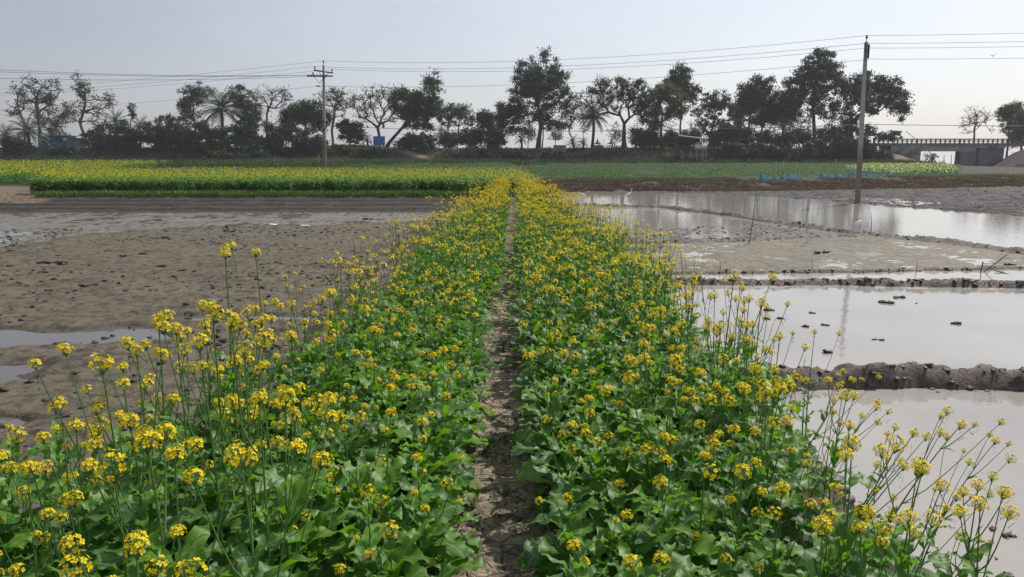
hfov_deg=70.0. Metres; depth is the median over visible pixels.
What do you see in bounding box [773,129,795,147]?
shrub
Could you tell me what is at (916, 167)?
mustard field
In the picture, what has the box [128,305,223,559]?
mustard plant
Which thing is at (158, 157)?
scrub
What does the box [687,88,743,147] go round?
tree
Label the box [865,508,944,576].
mustard plant
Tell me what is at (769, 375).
mustard plant
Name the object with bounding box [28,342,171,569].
mustard plant
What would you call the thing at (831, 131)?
shrub
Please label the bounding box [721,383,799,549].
mustard plant
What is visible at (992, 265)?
crossed sticks
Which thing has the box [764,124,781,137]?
tree
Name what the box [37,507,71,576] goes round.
mustard plant
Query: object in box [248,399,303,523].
mustard plant
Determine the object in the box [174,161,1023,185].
vegetable field
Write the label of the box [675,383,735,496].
mustard plant
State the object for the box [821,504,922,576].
mustard plant
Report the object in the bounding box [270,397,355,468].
mustard plant
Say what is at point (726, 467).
mustard plant
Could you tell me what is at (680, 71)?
tree
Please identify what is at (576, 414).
mustard plant
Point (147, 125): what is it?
shrub
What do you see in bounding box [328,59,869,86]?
power line
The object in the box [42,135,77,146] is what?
shed
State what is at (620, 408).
mustard plant
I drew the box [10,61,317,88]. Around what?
power line
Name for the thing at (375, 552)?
mustard plant
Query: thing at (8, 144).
shrub
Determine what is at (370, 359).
mustard plant
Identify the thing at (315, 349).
mustard plant
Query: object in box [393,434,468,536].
mustard plant
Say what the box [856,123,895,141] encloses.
tree
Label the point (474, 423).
mustard plant
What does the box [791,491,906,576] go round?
mustard plant
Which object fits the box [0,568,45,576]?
mustard plant
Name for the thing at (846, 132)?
shrub
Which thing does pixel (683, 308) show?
mustard plant
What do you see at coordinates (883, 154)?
shrub
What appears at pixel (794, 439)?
mustard plant
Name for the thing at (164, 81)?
power line
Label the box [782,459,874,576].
mustard plant
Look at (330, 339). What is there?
mustard plant
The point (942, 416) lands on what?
mustard plant
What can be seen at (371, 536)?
mustard plant
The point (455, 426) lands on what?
mustard plant
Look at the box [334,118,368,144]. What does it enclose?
tree
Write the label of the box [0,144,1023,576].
ground
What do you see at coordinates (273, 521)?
mustard plant
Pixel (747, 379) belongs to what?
mustard plant
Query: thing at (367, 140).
palm
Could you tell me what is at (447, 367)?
mustard plant
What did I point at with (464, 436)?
mustard plant
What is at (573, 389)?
mustard plant
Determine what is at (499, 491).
weeds
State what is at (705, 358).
mustard plant
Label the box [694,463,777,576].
mustard plant
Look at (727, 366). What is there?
mustard plant
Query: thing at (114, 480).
mustard plant
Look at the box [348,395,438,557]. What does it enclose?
mustard plant
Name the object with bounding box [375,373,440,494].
mustard plant
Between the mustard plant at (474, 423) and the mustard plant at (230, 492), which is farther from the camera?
the mustard plant at (474, 423)
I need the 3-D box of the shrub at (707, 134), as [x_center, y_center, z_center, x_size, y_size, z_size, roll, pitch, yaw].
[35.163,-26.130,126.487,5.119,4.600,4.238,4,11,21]
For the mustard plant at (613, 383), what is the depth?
4.58 m
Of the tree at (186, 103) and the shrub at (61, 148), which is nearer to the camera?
the shrub at (61, 148)
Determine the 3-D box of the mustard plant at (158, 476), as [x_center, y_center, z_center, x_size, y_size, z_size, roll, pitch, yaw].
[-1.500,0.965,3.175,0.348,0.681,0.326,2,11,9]
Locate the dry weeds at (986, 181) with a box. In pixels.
[534,173,1023,191]
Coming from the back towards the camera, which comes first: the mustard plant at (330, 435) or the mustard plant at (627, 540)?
the mustard plant at (330, 435)
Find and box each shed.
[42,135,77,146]
[68,138,91,146]
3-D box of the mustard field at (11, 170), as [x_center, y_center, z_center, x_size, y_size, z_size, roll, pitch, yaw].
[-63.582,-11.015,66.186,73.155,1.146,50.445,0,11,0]
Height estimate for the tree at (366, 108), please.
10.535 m
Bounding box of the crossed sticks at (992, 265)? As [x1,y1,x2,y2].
[980,255,1007,273]
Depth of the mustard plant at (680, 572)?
2.35 m
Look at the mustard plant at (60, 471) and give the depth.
3.25 m
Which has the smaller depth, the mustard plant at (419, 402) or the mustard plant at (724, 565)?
the mustard plant at (724, 565)
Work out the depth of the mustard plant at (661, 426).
3.45 m
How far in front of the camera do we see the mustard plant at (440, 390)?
4.13 m
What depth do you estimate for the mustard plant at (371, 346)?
5.15 m
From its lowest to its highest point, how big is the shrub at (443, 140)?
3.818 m
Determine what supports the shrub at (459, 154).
on the ground at (98, 306)
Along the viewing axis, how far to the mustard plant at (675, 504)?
2.86 m
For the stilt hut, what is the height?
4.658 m
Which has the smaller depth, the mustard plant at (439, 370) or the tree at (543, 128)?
the mustard plant at (439, 370)
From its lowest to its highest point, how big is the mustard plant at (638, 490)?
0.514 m
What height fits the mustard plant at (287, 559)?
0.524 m
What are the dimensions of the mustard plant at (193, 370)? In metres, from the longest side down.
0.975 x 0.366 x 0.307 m
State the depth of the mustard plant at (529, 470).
3.75 m
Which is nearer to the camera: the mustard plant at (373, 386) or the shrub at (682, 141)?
the mustard plant at (373, 386)
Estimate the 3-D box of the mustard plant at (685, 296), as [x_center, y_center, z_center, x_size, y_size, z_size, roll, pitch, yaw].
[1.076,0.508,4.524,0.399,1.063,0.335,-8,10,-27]
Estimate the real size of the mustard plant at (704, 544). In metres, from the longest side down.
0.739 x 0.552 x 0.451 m
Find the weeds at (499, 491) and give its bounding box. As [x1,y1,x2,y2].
[433,325,546,575]
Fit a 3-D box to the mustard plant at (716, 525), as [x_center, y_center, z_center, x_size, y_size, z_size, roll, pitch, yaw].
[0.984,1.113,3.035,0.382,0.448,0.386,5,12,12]
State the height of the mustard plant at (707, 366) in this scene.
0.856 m
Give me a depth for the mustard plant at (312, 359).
4.96 m
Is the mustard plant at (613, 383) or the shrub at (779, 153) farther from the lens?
the shrub at (779, 153)
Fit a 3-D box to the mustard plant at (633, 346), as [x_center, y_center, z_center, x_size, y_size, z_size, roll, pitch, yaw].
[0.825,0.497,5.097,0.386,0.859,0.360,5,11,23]
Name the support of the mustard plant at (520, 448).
on the ground at (98, 306)
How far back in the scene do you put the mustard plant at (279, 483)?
2.55 m
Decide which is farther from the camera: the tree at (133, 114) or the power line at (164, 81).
the tree at (133, 114)
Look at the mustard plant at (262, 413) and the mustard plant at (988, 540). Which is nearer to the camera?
the mustard plant at (988, 540)
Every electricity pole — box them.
[307,60,332,170]
[855,35,869,202]
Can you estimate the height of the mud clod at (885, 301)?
0.074 m
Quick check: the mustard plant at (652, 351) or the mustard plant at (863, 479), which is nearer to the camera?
the mustard plant at (863, 479)
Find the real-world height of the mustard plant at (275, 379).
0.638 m
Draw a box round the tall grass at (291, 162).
[117,157,947,167]
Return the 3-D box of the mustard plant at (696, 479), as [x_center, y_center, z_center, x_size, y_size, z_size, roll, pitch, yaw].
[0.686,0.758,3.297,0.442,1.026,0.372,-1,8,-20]
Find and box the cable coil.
[317,120,326,130]
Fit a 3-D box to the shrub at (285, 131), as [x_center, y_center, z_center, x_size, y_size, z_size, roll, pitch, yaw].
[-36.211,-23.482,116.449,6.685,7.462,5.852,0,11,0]
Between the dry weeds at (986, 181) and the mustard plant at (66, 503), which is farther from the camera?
the dry weeds at (986, 181)
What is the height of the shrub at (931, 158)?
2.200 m
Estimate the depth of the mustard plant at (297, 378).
4.32 m
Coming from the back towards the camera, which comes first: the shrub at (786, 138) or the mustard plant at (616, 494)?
the shrub at (786, 138)
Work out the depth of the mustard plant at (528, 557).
3.04 m
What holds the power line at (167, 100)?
attached to the electricity pole at (323, 75)
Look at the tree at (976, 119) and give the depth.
146.16 m
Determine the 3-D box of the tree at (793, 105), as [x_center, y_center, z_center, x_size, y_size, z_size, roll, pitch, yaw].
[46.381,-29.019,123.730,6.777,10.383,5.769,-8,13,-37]
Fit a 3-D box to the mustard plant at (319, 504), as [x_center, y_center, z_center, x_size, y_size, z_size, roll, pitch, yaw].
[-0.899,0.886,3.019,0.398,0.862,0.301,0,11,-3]
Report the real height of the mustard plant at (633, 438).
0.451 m
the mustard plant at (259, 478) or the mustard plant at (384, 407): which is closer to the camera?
the mustard plant at (259, 478)
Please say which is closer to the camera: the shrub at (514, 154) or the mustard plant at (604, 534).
the mustard plant at (604, 534)
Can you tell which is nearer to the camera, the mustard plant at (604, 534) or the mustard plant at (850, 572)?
the mustard plant at (850, 572)
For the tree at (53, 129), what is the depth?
132.55 m
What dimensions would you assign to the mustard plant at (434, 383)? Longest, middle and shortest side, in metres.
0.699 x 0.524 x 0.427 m
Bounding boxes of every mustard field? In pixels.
[0,159,171,183]
[25,166,535,192]
[844,162,960,173]
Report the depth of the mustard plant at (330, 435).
3.62 m
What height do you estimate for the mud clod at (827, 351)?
0.062 m
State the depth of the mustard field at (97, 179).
33.43 m
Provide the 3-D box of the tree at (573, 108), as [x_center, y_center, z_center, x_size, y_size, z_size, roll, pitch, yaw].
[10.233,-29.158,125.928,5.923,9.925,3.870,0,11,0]
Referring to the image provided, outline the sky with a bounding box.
[0,0,1023,153]
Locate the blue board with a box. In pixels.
[373,136,384,144]
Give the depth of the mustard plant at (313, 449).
3.21 m
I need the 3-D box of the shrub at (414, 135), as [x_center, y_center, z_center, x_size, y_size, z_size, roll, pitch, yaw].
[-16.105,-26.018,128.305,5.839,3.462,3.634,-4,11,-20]
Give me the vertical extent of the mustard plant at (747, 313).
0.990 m
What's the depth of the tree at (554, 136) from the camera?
136.85 m
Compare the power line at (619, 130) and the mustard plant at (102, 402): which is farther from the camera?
the power line at (619, 130)
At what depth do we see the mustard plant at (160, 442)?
3.64 m
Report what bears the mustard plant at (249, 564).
on the ground at (98, 306)
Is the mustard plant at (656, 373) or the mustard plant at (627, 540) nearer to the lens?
the mustard plant at (627, 540)
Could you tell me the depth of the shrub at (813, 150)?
112.19 m
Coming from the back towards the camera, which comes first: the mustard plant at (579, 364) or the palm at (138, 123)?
the palm at (138, 123)
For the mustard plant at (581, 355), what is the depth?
5.18 m
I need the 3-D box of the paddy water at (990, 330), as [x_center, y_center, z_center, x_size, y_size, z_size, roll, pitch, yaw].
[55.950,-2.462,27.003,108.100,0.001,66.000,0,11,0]
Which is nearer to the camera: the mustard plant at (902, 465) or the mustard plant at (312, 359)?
the mustard plant at (902, 465)
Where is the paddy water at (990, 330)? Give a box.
[549,186,1023,576]
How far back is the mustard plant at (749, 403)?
3.95 m
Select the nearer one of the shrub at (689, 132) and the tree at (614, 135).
the shrub at (689, 132)
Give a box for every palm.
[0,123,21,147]
[1,109,55,144]
[102,109,129,134]
[130,114,152,147]
[192,86,247,127]
[356,132,373,145]
[398,132,414,148]
[416,135,432,151]
[513,133,529,148]
[564,133,580,150]
[576,98,612,147]
[577,137,588,147]
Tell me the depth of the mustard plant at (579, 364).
4.72 m
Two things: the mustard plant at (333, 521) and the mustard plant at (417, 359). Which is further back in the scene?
the mustard plant at (417, 359)
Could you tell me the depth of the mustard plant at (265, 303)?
4.24 m
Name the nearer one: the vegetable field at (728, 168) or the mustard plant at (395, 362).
the mustard plant at (395, 362)
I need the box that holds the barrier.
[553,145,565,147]
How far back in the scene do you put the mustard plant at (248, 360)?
3.57 m
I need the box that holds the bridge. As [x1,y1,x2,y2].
[854,139,1023,165]
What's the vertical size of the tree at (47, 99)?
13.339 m
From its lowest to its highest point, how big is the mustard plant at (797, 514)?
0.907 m
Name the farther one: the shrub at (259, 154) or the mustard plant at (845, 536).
the shrub at (259, 154)
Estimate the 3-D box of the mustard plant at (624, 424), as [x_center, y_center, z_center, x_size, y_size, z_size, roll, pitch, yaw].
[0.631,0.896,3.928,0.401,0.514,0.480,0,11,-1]
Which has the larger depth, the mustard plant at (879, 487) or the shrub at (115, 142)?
the shrub at (115, 142)
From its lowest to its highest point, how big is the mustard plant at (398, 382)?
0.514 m
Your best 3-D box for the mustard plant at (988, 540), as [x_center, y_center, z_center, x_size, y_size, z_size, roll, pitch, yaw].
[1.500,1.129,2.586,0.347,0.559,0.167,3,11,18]
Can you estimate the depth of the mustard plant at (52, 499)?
3.05 m
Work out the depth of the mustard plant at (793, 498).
3.16 m
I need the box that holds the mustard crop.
[282,173,783,409]
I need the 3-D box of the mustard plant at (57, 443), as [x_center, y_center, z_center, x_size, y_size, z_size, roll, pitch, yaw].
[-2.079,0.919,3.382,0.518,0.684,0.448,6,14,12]
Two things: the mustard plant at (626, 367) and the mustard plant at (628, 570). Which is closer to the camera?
the mustard plant at (628, 570)
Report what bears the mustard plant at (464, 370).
on the ground at (98, 306)
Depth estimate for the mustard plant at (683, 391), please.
4.20 m
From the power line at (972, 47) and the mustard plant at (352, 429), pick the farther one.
the power line at (972, 47)
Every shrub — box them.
[0,133,39,154]
[44,143,82,155]
[77,124,119,150]
[95,118,140,152]
[120,120,166,154]
[143,113,187,150]
[164,111,211,151]
[186,118,233,152]
[198,148,247,160]
[215,109,258,154]
[242,119,288,155]
[242,147,278,159]
[267,119,302,155]
[290,126,330,153]
[326,144,354,156]
[348,143,393,158]
[389,136,416,149]
[405,130,437,142]
[415,133,437,150]
[435,130,459,147]
[439,145,474,159]
[464,144,502,159]
[500,147,533,161]
[536,147,566,159]
[627,135,650,147]
[636,131,672,147]
[664,130,678,147]
[671,134,692,147]
[680,130,704,145]
[701,128,723,147]
[714,139,748,160]
[736,141,773,159]
[750,127,779,145]
[765,140,799,160]
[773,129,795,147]
[789,137,831,161]
[790,127,812,148]
[816,120,845,145]
[818,133,852,160]
[836,124,858,139]
[846,135,879,159]
[863,148,897,159]
[922,153,938,162]
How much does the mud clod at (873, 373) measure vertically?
0.050 m
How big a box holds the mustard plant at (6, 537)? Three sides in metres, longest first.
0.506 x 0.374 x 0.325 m
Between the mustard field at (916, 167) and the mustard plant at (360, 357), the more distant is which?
the mustard field at (916, 167)
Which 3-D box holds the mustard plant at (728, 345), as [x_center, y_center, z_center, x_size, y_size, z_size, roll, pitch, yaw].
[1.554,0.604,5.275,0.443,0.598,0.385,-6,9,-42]
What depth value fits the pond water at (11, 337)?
9.79 m
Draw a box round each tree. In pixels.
[1,84,29,140]
[11,73,65,146]
[32,108,69,134]
[50,99,76,134]
[65,69,117,147]
[127,102,136,128]
[175,80,216,129]
[226,83,265,140]
[252,83,296,136]
[270,98,339,135]
[312,85,350,144]
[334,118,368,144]
[346,83,401,145]
[385,67,446,146]
[433,125,446,144]
[438,102,457,148]
[448,103,476,147]
[451,108,507,151]
[491,45,575,147]
[520,119,535,147]
[537,111,551,147]
[547,126,563,144]
[559,89,586,139]
[570,113,591,133]
[573,74,657,147]
[604,121,621,145]
[626,121,638,139]
[628,124,661,147]
[631,80,692,137]
[661,61,704,134]
[662,120,678,133]
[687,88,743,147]
[687,120,703,136]
[712,115,756,147]
[726,73,777,143]
[747,84,788,141]
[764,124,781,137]
[765,85,806,146]
[773,110,821,148]
[777,46,846,140]
[824,69,914,146]
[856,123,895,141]
[886,130,902,152]
[955,103,995,142]
[994,100,1023,157]
[1004,109,1023,152]
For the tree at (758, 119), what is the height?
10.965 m
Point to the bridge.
(979, 154)
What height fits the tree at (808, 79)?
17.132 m
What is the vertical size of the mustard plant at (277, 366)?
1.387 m
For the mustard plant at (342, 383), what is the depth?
4.68 m
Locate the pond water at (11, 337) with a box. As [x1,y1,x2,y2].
[0,213,445,431]
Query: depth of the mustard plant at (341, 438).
3.53 m
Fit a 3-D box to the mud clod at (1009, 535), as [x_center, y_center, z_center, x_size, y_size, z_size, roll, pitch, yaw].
[3.296,1.638,4.858,0.102,0.030,0.076,0,11,0]
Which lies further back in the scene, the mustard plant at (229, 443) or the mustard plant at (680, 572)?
the mustard plant at (229, 443)
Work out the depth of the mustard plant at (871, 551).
2.86 m
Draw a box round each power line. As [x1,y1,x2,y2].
[0,76,309,79]
[4,86,315,110]
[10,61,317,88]
[10,67,306,92]
[13,70,288,75]
[15,69,329,94]
[15,72,304,76]
[315,43,864,68]
[321,124,865,130]
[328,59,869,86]
[337,48,862,71]
[340,35,865,62]
[866,124,988,125]
[867,41,1023,43]
[868,33,1014,35]
[947,46,1023,47]
[973,58,1005,58]
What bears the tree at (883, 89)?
on the ground at (98, 306)
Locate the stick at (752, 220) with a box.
[749,190,756,243]
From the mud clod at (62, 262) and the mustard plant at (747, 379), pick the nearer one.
the mustard plant at (747, 379)
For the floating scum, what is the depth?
6.52 m
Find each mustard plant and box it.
[0,423,100,576]
[0,426,79,564]
[0,440,89,576]
[0,459,109,576]
[0,482,19,566]
[0,515,37,566]
[0,550,32,573]
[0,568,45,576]
[8,530,42,576]
[12,399,130,576]
[19,461,86,536]
[20,465,105,565]
[22,419,99,531]
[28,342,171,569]
[36,447,150,548]
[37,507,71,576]
[38,490,128,576]
[43,393,119,572]
[57,529,168,576]
[57,549,116,576]
[62,428,173,568]
[65,472,111,533]
[76,430,187,527]
[77,410,180,539]
[79,421,238,576]
[80,361,180,558]
[81,420,183,507]
[82,391,187,575]
[82,436,205,576]
[86,436,238,576]
[100,343,212,562]
[117,320,276,566]
[124,480,171,548]
[127,442,189,547]
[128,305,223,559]
[132,392,215,495]
[138,316,255,572]
[145,360,231,532]
[145,422,198,481]
[149,435,208,570]
[157,309,284,557]
[168,524,208,576]
[173,314,256,470]
[175,400,241,461]
[178,299,274,562]
[178,460,273,566]
[181,437,333,576]
[188,357,250,537]
[190,349,270,452]
[195,313,313,564]
[196,363,253,466]
[196,416,249,531]
[197,314,276,459]
[200,243,274,465]
[207,394,265,545]
[216,388,274,547]
[222,353,284,511]
[224,390,335,576]
[226,240,310,437]
[230,300,291,438]
[230,364,357,576]
[232,319,287,460]
[232,368,280,440]
[233,550,302,570]
[244,357,301,436]
[245,394,352,570]
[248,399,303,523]
[253,329,337,523]
[254,431,323,558]
[264,332,316,451]
[264,391,308,456]
[265,382,349,554]
[265,417,338,493]
[269,365,349,433]
[269,401,339,563]
[270,298,332,427]
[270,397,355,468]
[278,337,363,419]
[281,472,363,576]
[281,504,353,573]
[287,318,320,393]
[288,428,356,522]
[295,340,337,387]
[297,303,335,384]
[297,391,366,464]
[299,305,359,377]
[299,385,367,461]
[303,412,349,442]
[305,309,360,421]
[306,464,363,556]
[311,424,398,503]
[312,464,357,529]
[315,410,397,460]
[317,288,370,419]
[320,396,392,554]
[322,361,362,418]
[322,483,418,572]
[325,349,393,438]
[332,382,442,495]
[333,317,391,388]
[333,356,383,392]
[333,463,402,550]
[333,489,434,576]
[335,535,359,576]
[339,320,405,446]
[341,361,369,405]
[341,363,411,443]
[342,400,392,462]
[342,454,410,510]
[343,356,388,395]
[344,353,397,419]
[346,518,435,576]
[347,406,393,444]
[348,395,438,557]
[349,540,406,576]
[362,328,400,390]
[366,370,413,406]
[373,372,412,443]
[374,393,410,442]
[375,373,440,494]
[375,451,474,576]
[378,323,447,390]
[380,305,418,400]
[381,354,423,400]
[387,383,448,473]
[389,382,487,499]
[391,410,474,508]
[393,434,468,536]
[393,467,459,570]
[394,373,454,421]
[397,341,480,445]
[397,368,448,413]
[398,498,476,576]
[403,390,430,426]
[406,370,467,476]
[407,478,489,576]
[410,410,482,488]
[418,345,488,468]
[418,361,494,436]
[419,350,474,388]
[442,369,487,448]
[451,354,491,432]
[510,320,580,499]
[512,374,575,447]
[513,334,574,417]
[513,350,554,422]
[515,429,590,516]
[518,490,621,576]
[519,345,570,450]
[520,390,584,469]
[522,408,597,576]
[526,279,588,411]
[526,351,585,431]
[539,442,592,513]
[541,516,619,576]
[542,351,602,419]
[543,369,593,431]
[544,390,598,459]
[546,555,623,576]
[549,395,615,474]
[549,423,631,552]
[551,395,625,475]
[556,397,599,458]
[558,320,634,395]
[560,477,657,560]
[563,328,614,376]
[564,369,626,426]
[567,328,611,386]
[569,385,616,432]
[569,431,637,520]
[571,539,642,576]
[572,524,638,576]
[578,384,626,469]
[581,446,673,544]
[585,396,638,441]
[587,508,681,574]
[591,436,644,513]
[599,370,647,438]
[600,408,654,445]
[605,372,679,435]
[606,296,653,373]
[606,353,656,403]
[606,542,693,576]
[609,347,643,395]
[609,356,676,459]
[609,475,685,554]
[611,441,695,514]
[614,351,698,508]
[615,344,689,410]
[615,448,718,572]
[619,338,707,500]
[624,301,673,401]
[624,323,674,422]
[624,332,675,400]
[628,300,686,437]
[629,429,681,482]
[636,542,702,576]
[637,419,711,570]
[638,390,696,438]
[640,485,721,569]
[651,283,715,428]
[652,340,708,425]
[652,429,697,489]
[655,530,717,575]
[656,302,707,395]
[656,344,709,457]
[657,378,720,517]
[661,364,716,489]
[661,433,748,576]
[664,314,700,428]
[672,358,707,421]
[674,563,687,576]
[675,325,752,451]
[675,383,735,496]
[675,432,749,505]
[680,393,750,543]
[683,336,733,381]
[684,341,739,416]
[686,284,746,444]
[687,316,752,457]
[689,269,776,442]
[691,546,763,576]
[693,416,780,576]
[693,440,773,520]
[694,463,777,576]
[697,301,790,454]
[699,359,750,424]
[701,361,756,439]
[703,335,771,438]
[707,362,801,567]
[707,382,774,511]
[711,332,747,369]
[711,506,782,576]
[715,328,771,452]
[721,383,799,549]
[723,289,791,428]
[724,295,769,455]
[724,457,816,576]
[726,365,815,547]
[729,321,767,441]
[731,485,829,576]
[733,357,820,511]
[739,331,795,432]
[743,322,817,472]
[744,375,805,510]
[769,420,908,576]
[770,444,835,560]
[779,396,892,541]
[782,368,881,466]
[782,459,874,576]
[785,377,843,499]
[787,329,841,459]
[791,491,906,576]
[797,376,876,544]
[802,408,865,537]
[810,423,932,563]
[811,515,893,576]
[818,520,889,576]
[821,454,926,576]
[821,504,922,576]
[838,492,921,576]
[864,405,1005,533]
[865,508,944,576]
[872,442,951,576]
[904,471,1014,576]
[909,479,994,576]
[910,431,1016,567]
[943,528,994,576]
[951,484,1019,576]
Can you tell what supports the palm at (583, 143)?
on the ground at (98, 306)
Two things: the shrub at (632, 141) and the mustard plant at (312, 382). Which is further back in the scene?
the shrub at (632, 141)
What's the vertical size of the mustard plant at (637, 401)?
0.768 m
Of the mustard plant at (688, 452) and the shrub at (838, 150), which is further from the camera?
the shrub at (838, 150)
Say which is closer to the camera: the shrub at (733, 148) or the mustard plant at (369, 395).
the mustard plant at (369, 395)
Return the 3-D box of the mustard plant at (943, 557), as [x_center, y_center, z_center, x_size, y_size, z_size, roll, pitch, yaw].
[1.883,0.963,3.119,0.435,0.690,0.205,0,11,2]
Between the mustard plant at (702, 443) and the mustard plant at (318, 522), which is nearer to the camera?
the mustard plant at (318, 522)
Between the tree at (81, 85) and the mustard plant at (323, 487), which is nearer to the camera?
the mustard plant at (323, 487)
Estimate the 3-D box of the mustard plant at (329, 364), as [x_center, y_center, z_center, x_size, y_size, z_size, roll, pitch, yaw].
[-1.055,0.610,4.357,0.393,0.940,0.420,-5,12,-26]
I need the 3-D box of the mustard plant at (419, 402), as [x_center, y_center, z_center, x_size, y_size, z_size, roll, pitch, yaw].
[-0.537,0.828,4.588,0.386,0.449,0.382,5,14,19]
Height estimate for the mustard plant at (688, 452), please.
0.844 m
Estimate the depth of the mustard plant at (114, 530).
2.88 m
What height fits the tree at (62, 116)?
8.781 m
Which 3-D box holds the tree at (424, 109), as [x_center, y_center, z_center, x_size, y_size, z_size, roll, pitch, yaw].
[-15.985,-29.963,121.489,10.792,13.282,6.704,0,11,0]
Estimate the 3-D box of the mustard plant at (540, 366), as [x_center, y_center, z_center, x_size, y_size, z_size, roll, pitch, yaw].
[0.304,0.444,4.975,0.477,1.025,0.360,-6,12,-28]
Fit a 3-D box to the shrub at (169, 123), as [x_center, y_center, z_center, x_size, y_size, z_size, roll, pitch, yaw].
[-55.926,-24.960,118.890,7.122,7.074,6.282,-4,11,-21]
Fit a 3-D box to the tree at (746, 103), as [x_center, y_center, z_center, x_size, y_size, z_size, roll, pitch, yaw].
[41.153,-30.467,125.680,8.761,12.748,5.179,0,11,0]
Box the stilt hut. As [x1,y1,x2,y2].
[669,135,707,162]
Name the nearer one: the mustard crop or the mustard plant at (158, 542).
the mustard plant at (158, 542)
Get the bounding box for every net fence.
[759,173,801,180]
[813,171,886,177]
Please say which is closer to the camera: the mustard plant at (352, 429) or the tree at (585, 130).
the mustard plant at (352, 429)
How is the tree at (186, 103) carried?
on the ground at (98, 306)
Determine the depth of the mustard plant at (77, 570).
1.76 m
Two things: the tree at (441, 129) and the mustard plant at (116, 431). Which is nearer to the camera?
the mustard plant at (116, 431)
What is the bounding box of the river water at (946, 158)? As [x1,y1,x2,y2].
[920,154,1010,163]
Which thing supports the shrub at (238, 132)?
on the ground at (98, 306)
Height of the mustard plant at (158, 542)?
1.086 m
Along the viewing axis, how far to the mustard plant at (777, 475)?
3.69 m
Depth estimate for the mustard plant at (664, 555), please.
2.51 m
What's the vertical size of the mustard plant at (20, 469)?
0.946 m
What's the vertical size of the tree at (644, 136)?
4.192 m
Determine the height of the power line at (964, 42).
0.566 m
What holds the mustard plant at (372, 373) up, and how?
on the ground at (98, 306)
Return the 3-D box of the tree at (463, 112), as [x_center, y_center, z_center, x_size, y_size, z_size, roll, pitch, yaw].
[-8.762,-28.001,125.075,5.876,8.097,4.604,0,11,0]
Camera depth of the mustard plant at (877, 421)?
3.42 m
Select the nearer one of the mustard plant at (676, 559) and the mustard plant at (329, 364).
the mustard plant at (676, 559)
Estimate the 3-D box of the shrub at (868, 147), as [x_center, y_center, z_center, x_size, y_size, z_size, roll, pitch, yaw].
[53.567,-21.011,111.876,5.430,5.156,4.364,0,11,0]
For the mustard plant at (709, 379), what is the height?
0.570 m
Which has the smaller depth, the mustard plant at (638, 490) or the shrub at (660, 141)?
the mustard plant at (638, 490)
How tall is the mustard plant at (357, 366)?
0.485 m
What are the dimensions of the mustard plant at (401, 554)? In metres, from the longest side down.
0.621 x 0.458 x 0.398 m
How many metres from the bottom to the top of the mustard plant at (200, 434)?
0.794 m
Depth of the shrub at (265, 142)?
115.59 m
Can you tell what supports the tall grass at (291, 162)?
on the ground at (98, 306)
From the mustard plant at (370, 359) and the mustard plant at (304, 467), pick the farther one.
the mustard plant at (370, 359)
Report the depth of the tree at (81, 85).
120.50 m
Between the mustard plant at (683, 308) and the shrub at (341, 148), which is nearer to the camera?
the mustard plant at (683, 308)
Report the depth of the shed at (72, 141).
127.99 m
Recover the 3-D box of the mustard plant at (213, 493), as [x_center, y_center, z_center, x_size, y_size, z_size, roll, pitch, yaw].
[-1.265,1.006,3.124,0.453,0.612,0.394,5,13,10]
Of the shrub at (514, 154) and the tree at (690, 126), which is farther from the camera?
the tree at (690, 126)
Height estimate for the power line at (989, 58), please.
0.516 m
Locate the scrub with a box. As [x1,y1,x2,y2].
[0,143,855,163]
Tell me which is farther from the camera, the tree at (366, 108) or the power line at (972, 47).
the tree at (366, 108)
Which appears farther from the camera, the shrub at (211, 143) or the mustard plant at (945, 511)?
the shrub at (211, 143)
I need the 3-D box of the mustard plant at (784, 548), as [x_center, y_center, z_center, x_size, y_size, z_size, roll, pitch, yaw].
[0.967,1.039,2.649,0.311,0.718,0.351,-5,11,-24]
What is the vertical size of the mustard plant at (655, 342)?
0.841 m
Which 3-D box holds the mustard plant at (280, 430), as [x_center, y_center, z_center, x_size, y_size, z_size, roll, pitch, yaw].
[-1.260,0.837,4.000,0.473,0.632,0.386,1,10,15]
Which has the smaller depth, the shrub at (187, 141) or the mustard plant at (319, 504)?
the mustard plant at (319, 504)
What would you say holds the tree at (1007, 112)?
on the ground at (98, 306)
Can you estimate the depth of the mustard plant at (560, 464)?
3.65 m
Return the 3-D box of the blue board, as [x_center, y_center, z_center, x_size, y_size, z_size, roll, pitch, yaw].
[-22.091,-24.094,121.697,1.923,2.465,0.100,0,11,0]
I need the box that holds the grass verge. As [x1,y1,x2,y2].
[31,188,515,197]
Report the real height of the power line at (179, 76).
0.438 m
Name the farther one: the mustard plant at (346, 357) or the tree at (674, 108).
the tree at (674, 108)
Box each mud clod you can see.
[36,260,51,263]
[53,260,67,264]
[813,250,828,253]
[822,349,832,352]
[870,371,881,374]
[877,299,895,303]
[1000,571,1014,576]
[1002,532,1017,537]
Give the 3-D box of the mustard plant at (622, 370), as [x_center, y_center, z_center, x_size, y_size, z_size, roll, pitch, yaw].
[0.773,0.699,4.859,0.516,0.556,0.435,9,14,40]
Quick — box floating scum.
[723,303,1013,521]
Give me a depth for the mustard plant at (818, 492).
3.32 m
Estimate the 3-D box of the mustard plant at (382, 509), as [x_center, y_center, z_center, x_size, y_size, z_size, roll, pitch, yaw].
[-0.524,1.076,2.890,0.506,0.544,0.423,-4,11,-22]
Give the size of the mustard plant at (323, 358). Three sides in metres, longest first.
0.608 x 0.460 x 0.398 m

